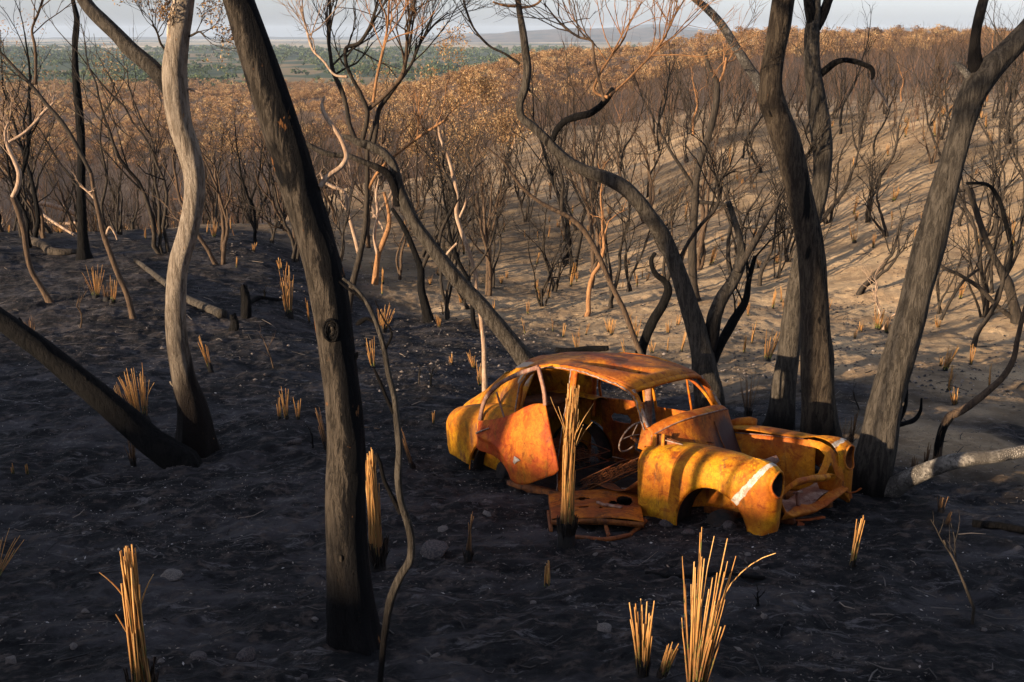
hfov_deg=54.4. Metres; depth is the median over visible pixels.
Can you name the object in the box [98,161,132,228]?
burnt sapling
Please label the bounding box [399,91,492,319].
burnt sapling
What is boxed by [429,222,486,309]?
burnt sapling
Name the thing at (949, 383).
burnt tussock
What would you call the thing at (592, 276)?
burnt sapling
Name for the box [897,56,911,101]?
burnt sapling
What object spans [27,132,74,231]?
burnt sapling
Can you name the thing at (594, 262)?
burnt sapling
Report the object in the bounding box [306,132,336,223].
burnt sapling
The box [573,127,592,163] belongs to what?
burnt sapling
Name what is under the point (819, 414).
brown forked tree
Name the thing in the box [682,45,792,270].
burnt sapling
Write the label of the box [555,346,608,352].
fallen log
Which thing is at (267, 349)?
dead twig
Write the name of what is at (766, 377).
slope rubble
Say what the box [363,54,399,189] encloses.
burnt sapling
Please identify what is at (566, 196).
burnt sapling
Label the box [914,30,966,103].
burnt sapling
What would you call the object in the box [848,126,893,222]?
burnt sapling
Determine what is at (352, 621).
burnt tree
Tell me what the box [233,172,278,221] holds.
burnt sapling
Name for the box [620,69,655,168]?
burnt sapling
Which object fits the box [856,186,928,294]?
burnt sapling
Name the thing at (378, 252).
peeling sapling
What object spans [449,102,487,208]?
burnt sapling
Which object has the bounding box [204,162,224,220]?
burnt sapling
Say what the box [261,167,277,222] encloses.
burnt sapling
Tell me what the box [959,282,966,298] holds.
burnt tussock
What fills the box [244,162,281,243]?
burnt sapling
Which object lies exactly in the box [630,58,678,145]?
burnt sapling
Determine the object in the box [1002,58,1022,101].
burnt sapling
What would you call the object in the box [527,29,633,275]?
burnt sapling
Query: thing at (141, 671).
burnt tussock
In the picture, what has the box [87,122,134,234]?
burnt sapling
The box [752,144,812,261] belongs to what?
burnt sapling
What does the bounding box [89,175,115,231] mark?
burnt sapling
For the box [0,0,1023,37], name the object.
sky
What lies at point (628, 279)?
burnt sapling
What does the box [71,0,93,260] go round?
charred pole
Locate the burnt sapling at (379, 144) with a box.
[370,116,395,167]
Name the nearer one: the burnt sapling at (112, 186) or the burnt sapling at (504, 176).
the burnt sapling at (504, 176)
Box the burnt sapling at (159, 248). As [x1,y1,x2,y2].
[39,2,169,253]
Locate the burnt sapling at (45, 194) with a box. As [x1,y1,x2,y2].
[37,143,73,229]
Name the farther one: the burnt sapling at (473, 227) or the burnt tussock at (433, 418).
the burnt sapling at (473, 227)
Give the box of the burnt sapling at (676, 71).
[655,24,702,134]
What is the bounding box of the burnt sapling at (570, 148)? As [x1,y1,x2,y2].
[543,112,592,192]
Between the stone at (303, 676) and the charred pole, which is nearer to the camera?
the stone at (303, 676)
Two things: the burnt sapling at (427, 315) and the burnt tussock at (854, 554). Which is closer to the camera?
the burnt tussock at (854, 554)
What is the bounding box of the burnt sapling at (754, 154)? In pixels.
[731,93,762,172]
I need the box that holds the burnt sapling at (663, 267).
[642,187,688,285]
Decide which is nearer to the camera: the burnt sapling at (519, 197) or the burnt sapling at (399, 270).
the burnt sapling at (399, 270)
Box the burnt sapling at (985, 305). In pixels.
[943,145,1023,317]
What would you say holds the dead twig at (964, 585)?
on the ground
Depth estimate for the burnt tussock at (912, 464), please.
10.24 m
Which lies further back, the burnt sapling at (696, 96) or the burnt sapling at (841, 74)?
the burnt sapling at (841, 74)
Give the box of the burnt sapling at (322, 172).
[297,100,351,215]
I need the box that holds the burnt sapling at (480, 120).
[450,90,513,163]
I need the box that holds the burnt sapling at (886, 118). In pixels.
[873,53,903,155]
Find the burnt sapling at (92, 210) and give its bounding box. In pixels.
[73,179,95,231]
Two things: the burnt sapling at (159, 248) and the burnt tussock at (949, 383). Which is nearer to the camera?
the burnt tussock at (949, 383)
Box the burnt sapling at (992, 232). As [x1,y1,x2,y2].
[971,122,1023,235]
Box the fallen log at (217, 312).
[133,258,226,317]
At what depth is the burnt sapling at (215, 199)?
38.88 m
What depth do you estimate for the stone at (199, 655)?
5.38 m
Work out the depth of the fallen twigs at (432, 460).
10.45 m
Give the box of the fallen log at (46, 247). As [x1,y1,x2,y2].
[20,235,76,254]
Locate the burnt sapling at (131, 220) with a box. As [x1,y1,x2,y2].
[124,193,145,229]
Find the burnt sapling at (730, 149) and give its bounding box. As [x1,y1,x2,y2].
[722,125,736,166]
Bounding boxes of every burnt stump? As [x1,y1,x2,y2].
[228,313,238,330]
[240,284,251,318]
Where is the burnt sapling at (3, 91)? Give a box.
[0,67,14,111]
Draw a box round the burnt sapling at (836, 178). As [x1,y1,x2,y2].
[746,70,877,223]
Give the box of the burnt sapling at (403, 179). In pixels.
[373,156,412,229]
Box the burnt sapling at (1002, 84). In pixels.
[971,0,1023,128]
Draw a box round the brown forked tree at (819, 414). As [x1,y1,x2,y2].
[693,0,842,465]
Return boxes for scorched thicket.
[65,90,517,231]
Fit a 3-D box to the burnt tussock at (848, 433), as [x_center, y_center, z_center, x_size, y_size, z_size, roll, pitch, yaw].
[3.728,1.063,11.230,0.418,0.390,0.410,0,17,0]
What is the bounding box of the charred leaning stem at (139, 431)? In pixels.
[0,307,201,468]
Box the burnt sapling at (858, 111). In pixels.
[849,80,870,138]
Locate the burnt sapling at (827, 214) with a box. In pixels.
[768,157,873,239]
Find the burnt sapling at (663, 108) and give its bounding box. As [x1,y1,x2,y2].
[653,28,677,150]
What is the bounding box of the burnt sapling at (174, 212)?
[150,193,181,226]
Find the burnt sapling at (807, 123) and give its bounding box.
[791,0,842,133]
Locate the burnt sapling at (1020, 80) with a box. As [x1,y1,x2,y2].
[1011,62,1023,97]
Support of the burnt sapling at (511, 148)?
on the ground
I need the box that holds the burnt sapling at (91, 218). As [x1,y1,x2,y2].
[87,174,106,231]
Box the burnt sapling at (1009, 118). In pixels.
[1003,52,1023,143]
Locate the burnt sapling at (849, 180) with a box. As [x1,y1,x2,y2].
[809,116,895,223]
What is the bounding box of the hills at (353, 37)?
[1,24,942,39]
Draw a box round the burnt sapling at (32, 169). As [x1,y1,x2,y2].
[0,94,75,236]
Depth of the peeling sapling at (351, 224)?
28.48 m
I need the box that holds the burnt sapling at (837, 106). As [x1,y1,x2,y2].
[822,3,863,118]
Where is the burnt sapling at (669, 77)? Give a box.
[658,31,689,128]
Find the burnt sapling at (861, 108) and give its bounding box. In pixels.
[836,37,878,149]
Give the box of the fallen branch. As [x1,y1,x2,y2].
[39,200,74,235]
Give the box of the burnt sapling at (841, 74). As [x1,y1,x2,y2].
[829,37,844,108]
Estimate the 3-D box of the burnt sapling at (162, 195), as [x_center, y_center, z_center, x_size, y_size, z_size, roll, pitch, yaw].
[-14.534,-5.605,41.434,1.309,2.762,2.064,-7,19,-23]
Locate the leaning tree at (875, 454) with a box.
[851,0,1023,497]
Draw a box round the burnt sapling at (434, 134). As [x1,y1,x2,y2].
[414,97,451,185]
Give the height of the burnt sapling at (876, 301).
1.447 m
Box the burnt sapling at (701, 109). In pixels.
[678,52,737,133]
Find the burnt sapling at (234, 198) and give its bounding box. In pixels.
[223,167,238,219]
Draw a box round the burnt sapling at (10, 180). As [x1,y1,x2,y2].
[0,82,33,255]
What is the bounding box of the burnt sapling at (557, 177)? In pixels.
[548,148,570,205]
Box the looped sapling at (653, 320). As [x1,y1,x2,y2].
[631,139,719,402]
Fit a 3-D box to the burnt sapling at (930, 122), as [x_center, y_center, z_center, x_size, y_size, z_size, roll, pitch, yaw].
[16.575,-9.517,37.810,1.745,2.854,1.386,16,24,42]
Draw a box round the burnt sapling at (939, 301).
[921,216,978,313]
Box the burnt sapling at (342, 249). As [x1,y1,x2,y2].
[312,151,364,261]
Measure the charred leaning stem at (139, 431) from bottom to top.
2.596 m
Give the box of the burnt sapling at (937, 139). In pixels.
[906,85,948,163]
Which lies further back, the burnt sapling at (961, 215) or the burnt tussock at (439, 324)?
the burnt sapling at (961, 215)
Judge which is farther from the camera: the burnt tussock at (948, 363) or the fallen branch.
the fallen branch
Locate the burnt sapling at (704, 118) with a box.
[686,89,733,139]
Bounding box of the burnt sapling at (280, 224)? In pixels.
[274,105,338,227]
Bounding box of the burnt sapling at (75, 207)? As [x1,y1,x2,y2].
[14,121,101,230]
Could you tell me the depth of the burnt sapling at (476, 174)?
37.34 m
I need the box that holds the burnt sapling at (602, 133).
[593,108,608,156]
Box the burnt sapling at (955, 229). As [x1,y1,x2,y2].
[947,197,971,251]
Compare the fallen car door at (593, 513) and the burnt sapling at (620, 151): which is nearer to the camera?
the fallen car door at (593, 513)
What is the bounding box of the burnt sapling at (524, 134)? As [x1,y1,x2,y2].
[516,98,537,154]
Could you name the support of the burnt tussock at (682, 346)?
on the ground
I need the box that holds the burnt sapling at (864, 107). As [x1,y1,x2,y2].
[858,77,882,122]
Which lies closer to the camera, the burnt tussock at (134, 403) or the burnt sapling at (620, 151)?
the burnt tussock at (134, 403)
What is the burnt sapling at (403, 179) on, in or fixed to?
on the ground
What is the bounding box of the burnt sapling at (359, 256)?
[348,57,473,313]
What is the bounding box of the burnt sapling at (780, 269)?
[748,172,793,278]
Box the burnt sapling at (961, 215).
[957,148,988,226]
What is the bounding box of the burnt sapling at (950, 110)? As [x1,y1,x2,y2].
[940,21,983,139]
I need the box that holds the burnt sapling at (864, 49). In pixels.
[853,14,873,94]
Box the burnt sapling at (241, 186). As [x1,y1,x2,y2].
[222,130,254,223]
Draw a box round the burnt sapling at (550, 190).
[536,135,563,198]
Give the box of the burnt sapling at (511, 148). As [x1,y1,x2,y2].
[495,99,522,187]
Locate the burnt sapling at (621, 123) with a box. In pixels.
[599,93,646,152]
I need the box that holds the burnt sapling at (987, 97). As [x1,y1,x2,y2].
[986,31,994,101]
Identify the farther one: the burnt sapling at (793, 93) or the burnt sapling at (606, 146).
the burnt sapling at (793, 93)
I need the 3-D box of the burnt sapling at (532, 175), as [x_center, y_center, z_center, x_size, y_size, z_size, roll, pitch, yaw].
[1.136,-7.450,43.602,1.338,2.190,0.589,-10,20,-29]
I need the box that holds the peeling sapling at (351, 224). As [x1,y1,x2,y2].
[319,161,361,268]
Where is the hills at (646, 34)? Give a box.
[427,27,911,41]
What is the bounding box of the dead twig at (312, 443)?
[304,425,313,447]
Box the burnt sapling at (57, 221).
[48,174,70,231]
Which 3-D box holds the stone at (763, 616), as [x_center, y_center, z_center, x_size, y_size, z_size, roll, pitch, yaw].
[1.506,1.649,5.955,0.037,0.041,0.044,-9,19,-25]
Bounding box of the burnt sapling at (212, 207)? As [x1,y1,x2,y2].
[163,103,223,225]
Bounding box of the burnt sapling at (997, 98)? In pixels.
[989,43,1023,118]
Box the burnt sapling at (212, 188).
[202,137,233,220]
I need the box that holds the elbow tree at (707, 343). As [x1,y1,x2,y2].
[446,0,847,409]
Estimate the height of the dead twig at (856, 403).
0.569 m
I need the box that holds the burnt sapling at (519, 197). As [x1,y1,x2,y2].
[489,116,578,221]
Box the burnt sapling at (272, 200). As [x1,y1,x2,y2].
[228,118,297,252]
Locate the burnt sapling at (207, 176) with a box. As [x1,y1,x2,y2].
[178,132,213,223]
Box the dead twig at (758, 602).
[752,581,765,605]
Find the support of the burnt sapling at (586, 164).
on the ground
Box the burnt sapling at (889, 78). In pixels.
[871,40,914,113]
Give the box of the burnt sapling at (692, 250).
[622,14,765,301]
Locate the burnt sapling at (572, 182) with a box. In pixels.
[547,116,630,222]
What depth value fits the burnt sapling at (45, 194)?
46.72 m
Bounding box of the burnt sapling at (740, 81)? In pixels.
[719,42,753,121]
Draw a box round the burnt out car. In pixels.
[446,352,861,535]
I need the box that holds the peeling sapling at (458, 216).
[437,123,506,391]
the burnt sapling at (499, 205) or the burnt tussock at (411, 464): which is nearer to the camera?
the burnt tussock at (411, 464)
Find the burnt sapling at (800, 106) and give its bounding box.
[790,71,805,116]
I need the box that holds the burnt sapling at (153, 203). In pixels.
[132,94,173,227]
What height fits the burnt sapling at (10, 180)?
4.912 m
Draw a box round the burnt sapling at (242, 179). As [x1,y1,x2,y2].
[220,97,256,242]
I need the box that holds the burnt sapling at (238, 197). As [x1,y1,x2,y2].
[218,156,253,223]
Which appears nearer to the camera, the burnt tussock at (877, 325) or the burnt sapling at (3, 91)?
the burnt tussock at (877, 325)
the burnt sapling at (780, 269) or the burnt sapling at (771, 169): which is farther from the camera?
the burnt sapling at (771, 169)
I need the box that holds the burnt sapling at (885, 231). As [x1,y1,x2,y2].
[846,149,908,236]
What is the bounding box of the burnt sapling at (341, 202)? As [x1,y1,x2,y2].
[323,170,352,220]
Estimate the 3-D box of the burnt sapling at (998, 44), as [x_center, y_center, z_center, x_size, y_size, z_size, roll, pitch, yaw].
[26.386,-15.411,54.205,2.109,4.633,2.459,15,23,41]
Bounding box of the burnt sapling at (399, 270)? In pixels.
[384,119,447,279]
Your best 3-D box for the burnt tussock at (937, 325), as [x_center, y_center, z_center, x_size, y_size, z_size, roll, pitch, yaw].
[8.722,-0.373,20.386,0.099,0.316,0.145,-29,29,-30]
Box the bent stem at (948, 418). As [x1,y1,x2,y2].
[932,305,1023,458]
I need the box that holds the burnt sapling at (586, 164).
[568,140,609,209]
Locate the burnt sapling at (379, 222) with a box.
[346,176,418,233]
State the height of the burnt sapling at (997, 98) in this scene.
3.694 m
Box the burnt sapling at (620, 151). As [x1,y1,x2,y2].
[607,131,627,196]
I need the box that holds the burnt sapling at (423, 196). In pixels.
[392,139,450,234]
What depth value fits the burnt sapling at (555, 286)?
25.41 m
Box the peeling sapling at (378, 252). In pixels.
[370,141,391,284]
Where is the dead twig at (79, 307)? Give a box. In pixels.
[76,284,87,327]
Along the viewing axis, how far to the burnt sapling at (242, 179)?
27.49 m
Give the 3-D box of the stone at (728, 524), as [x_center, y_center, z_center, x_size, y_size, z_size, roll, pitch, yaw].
[1.831,1.554,8.385,0.116,0.086,0.120,-4,18,-13]
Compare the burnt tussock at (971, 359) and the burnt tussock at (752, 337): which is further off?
the burnt tussock at (752, 337)
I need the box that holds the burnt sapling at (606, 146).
[597,122,613,166]
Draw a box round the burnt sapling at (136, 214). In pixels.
[128,164,150,229]
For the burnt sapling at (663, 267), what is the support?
on the ground
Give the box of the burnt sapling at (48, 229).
[0,139,52,233]
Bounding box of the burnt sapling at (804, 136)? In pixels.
[801,122,809,144]
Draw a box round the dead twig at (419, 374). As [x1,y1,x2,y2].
[417,362,422,383]
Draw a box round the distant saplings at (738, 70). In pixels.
[0,19,1023,244]
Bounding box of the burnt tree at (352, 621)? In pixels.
[222,0,380,655]
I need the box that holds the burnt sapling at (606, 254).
[564,58,679,307]
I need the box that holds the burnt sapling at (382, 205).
[325,150,425,217]
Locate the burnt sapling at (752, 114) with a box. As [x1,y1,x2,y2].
[738,64,756,116]
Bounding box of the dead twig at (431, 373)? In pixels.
[426,364,436,385]
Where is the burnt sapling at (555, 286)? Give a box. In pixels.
[523,188,583,291]
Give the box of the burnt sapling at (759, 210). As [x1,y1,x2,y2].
[676,119,805,253]
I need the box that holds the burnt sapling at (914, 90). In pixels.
[908,72,922,106]
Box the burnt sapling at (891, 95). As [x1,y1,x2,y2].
[881,25,914,126]
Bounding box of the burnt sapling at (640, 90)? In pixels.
[627,42,654,133]
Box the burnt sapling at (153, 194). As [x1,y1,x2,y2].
[134,75,180,228]
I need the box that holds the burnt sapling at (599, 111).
[591,82,606,137]
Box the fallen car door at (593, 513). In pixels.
[547,488,647,541]
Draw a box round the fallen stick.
[645,571,764,579]
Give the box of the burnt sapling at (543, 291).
[503,195,595,306]
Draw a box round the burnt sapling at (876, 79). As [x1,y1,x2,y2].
[864,52,887,120]
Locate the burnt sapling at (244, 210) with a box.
[237,173,251,223]
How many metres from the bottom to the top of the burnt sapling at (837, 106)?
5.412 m
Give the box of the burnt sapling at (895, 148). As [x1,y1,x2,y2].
[875,88,921,188]
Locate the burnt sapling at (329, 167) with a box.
[311,145,338,197]
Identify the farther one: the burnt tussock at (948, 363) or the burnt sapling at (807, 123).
the burnt sapling at (807, 123)
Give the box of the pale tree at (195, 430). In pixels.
[77,0,236,457]
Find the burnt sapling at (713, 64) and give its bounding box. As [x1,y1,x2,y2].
[695,9,733,115]
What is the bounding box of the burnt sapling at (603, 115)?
[590,87,617,144]
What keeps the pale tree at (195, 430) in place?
on the ground
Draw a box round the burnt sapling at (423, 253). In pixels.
[420,158,476,257]
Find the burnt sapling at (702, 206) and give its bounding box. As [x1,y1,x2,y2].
[685,130,770,247]
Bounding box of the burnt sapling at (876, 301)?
[851,256,897,329]
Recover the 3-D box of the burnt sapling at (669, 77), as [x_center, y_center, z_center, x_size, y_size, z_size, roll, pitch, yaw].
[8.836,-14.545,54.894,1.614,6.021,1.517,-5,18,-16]
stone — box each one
[5,655,16,663]
[70,642,77,649]
[156,658,164,664]
[160,569,183,580]
[189,651,206,660]
[235,646,255,661]
[286,438,301,443]
[300,674,307,678]
[311,617,318,621]
[420,540,448,559]
[438,525,447,531]
[483,510,491,516]
[597,622,611,631]
[659,519,673,526]
[681,528,694,534]
[723,520,736,529]
[761,613,766,618]
[833,653,842,657]
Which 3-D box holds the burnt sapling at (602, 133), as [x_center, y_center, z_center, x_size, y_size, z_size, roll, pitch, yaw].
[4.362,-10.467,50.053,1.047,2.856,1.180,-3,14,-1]
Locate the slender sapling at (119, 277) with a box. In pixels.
[0,0,136,318]
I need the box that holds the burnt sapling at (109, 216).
[90,183,124,230]
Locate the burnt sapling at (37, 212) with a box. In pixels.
[0,30,40,237]
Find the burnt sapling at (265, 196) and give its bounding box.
[256,138,278,229]
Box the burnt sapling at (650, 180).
[588,83,680,223]
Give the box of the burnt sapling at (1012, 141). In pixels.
[995,36,1023,226]
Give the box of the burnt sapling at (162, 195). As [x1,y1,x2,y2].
[146,175,174,227]
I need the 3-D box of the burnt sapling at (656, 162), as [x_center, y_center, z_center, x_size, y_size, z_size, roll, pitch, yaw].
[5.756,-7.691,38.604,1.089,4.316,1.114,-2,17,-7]
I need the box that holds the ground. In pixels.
[0,39,1023,681]
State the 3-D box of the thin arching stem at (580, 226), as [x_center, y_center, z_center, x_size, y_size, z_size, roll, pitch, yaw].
[0.715,-1.043,11.925,2.033,4.664,0.905,-3,18,-10]
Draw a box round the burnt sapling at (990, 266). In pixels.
[920,9,1023,293]
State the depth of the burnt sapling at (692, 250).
22.54 m
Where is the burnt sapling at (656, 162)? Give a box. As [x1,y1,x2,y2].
[646,87,675,197]
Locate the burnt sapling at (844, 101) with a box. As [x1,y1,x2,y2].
[839,0,878,133]
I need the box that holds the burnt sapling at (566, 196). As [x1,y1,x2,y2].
[548,165,583,230]
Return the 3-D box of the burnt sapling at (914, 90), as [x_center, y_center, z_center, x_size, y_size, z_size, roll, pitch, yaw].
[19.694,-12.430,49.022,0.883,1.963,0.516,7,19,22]
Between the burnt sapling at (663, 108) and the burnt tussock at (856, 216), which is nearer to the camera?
the burnt tussock at (856, 216)
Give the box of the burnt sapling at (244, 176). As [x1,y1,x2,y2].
[231,138,255,223]
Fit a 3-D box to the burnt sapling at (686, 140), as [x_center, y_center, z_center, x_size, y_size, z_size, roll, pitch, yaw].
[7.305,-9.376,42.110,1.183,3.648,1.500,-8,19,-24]
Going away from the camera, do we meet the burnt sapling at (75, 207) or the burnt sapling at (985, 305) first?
the burnt sapling at (985, 305)
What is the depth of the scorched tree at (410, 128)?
39.49 m
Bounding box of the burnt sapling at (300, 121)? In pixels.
[255,35,324,235]
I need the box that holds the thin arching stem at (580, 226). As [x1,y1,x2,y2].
[486,56,653,408]
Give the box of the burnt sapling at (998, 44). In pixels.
[981,23,1008,97]
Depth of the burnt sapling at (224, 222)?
24.38 m
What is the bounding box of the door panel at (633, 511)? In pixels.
[548,489,643,521]
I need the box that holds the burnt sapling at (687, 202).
[646,154,702,259]
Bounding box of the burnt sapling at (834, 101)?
[827,83,846,117]
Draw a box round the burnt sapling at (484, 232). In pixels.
[449,86,515,295]
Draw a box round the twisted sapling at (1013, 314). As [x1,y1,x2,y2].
[939,158,1021,324]
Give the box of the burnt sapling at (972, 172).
[966,133,980,199]
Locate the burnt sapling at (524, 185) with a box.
[506,151,537,203]
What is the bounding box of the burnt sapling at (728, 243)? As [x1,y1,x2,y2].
[704,130,751,274]
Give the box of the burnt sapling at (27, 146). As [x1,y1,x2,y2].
[0,0,52,247]
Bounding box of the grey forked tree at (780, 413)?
[762,0,888,429]
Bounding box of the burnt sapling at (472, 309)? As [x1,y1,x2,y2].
[412,103,477,328]
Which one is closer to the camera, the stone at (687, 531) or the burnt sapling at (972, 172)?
the stone at (687, 531)
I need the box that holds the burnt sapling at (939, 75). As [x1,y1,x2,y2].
[928,32,953,109]
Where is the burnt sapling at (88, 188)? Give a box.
[58,122,119,231]
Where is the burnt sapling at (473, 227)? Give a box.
[460,161,484,236]
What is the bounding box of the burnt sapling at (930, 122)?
[928,59,967,125]
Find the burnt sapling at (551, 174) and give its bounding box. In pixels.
[500,56,571,264]
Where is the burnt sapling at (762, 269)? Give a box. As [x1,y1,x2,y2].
[757,197,791,285]
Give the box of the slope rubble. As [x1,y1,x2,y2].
[218,102,1023,398]
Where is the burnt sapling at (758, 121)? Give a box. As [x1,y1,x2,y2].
[742,101,762,158]
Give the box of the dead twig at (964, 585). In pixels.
[931,515,975,624]
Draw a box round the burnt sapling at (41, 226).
[0,36,45,237]
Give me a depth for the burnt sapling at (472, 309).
20.09 m
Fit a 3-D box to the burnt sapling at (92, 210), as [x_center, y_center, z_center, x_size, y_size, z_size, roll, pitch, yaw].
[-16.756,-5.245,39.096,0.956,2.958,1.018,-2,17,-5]
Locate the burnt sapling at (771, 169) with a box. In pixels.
[749,85,787,229]
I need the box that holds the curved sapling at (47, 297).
[0,71,58,302]
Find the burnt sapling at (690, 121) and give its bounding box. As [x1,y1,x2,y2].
[661,52,699,125]
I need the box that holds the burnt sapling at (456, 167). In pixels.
[419,122,473,246]
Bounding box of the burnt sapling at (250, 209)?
[247,90,266,230]
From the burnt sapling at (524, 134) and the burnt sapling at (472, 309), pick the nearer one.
the burnt sapling at (472, 309)
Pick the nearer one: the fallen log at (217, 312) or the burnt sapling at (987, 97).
the fallen log at (217, 312)
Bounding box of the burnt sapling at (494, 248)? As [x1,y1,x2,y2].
[446,72,520,287]
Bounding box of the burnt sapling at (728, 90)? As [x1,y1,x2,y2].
[691,53,758,134]
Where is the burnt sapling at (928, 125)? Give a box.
[884,26,1010,159]
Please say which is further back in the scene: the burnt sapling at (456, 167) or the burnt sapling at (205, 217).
the burnt sapling at (205, 217)
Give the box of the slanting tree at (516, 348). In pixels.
[274,0,534,365]
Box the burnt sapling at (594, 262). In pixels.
[548,2,643,287]
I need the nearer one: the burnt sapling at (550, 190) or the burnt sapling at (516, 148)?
the burnt sapling at (550, 190)
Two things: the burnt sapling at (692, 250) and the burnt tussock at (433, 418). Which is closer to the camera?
the burnt tussock at (433, 418)
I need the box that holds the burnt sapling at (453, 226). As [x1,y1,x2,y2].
[421,127,516,275]
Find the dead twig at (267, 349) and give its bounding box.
[257,328,274,367]
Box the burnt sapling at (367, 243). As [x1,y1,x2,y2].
[317,36,403,247]
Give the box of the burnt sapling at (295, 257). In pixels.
[236,93,327,261]
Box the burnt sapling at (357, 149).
[353,114,379,194]
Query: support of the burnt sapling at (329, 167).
on the ground
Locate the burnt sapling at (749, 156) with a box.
[740,125,775,183]
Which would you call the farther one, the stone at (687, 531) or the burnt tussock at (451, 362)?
the burnt tussock at (451, 362)
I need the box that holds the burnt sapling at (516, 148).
[512,120,525,162]
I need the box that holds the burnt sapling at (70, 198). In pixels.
[58,141,76,230]
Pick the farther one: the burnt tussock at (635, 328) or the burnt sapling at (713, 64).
the burnt sapling at (713, 64)
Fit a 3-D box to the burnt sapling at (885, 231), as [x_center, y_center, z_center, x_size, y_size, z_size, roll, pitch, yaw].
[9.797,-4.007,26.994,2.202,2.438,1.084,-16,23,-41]
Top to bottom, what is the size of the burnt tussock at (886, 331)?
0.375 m
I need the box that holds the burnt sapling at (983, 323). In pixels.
[970,213,1023,347]
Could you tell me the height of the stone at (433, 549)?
0.124 m
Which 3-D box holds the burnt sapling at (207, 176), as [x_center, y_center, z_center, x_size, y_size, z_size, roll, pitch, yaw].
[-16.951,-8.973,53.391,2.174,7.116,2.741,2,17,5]
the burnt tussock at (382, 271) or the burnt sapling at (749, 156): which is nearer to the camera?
the burnt tussock at (382, 271)
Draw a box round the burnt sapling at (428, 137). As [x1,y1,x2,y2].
[404,91,449,209]
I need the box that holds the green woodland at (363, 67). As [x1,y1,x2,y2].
[0,43,677,88]
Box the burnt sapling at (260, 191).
[245,153,271,222]
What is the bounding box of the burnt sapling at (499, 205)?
[457,97,518,275]
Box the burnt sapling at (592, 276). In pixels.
[583,155,630,316]
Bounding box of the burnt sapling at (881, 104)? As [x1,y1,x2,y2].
[878,43,916,109]
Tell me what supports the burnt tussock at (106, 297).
on the ground
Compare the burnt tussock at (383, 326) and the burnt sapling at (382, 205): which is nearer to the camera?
the burnt tussock at (383, 326)
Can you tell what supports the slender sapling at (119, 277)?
on the ground
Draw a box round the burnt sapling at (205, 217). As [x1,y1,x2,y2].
[202,200,223,223]
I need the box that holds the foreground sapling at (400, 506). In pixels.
[339,277,415,681]
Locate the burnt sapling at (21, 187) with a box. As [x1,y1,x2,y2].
[0,144,39,234]
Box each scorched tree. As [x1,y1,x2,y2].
[0,7,163,233]
[0,20,86,235]
[195,82,258,228]
[342,57,430,218]
[408,21,540,221]
[416,103,509,242]
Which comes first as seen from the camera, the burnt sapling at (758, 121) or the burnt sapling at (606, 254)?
the burnt sapling at (606, 254)
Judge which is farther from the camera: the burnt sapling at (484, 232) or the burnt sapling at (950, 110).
the burnt sapling at (950, 110)
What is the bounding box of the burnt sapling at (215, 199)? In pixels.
[210,174,224,223]
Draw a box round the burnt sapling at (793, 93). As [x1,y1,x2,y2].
[788,67,800,103]
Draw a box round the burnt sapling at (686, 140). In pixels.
[675,81,701,162]
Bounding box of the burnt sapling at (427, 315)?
[391,166,475,322]
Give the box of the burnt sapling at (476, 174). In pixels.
[463,125,493,224]
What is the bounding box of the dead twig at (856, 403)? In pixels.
[846,373,859,409]
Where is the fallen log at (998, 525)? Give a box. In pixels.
[972,520,1023,533]
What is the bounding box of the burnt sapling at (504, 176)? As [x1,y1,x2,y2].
[495,141,524,208]
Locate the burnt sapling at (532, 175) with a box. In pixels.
[526,148,537,194]
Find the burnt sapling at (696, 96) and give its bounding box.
[689,61,707,135]
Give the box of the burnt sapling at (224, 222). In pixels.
[133,76,260,264]
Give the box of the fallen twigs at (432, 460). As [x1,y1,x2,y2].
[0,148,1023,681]
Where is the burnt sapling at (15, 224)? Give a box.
[4,184,23,230]
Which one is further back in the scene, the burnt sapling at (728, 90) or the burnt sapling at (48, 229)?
the burnt sapling at (728, 90)
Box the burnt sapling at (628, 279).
[604,188,671,291]
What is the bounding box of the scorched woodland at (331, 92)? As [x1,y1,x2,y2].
[0,24,1014,180]
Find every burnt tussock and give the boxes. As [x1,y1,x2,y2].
[0,528,23,574]
[25,464,28,474]
[82,267,104,298]
[99,285,109,301]
[99,544,158,681]
[109,276,116,303]
[113,382,122,397]
[118,367,153,421]
[124,440,136,466]
[198,336,213,372]
[210,222,217,237]
[276,257,281,269]
[276,397,281,418]
[278,265,293,318]
[279,387,288,419]
[293,398,300,419]
[305,298,310,322]
[315,408,326,449]
[366,339,375,367]
[366,447,389,571]
[377,303,394,332]
[381,269,383,283]
[401,428,415,468]
[432,411,434,423]
[435,315,440,327]
[449,353,453,364]
[462,511,474,562]
[466,352,476,368]
[476,362,481,385]
[544,560,551,587]
[550,383,593,548]
[570,264,575,284]
[572,335,579,346]
[604,319,612,332]
[609,320,615,334]
[629,598,654,678]
[630,317,640,336]
[648,340,655,353]
[656,642,678,678]
[665,321,670,332]
[680,332,686,351]
[681,527,775,681]
[709,244,717,265]
[739,373,759,416]
[743,336,746,352]
[750,321,756,343]
[763,329,779,361]
[772,289,776,308]
[840,420,860,443]
[849,224,857,242]
[849,410,858,441]
[849,515,864,567]
[852,196,858,214]
[853,211,858,220]
[873,308,884,329]
[883,318,890,333]
[891,184,899,201]
[911,456,917,466]
[924,444,930,461]
[933,121,935,136]
[934,316,940,327]
[937,496,947,512]
[942,346,958,370]
[944,512,951,526]
[946,365,956,390]
[949,389,957,404]
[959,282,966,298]
[969,347,975,364]
[988,364,991,385]
[1012,220,1015,245]
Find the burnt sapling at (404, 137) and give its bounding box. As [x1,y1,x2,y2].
[386,86,433,206]
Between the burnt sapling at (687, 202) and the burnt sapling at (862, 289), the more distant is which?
the burnt sapling at (687, 202)
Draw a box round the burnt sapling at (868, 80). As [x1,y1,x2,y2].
[855,56,880,111]

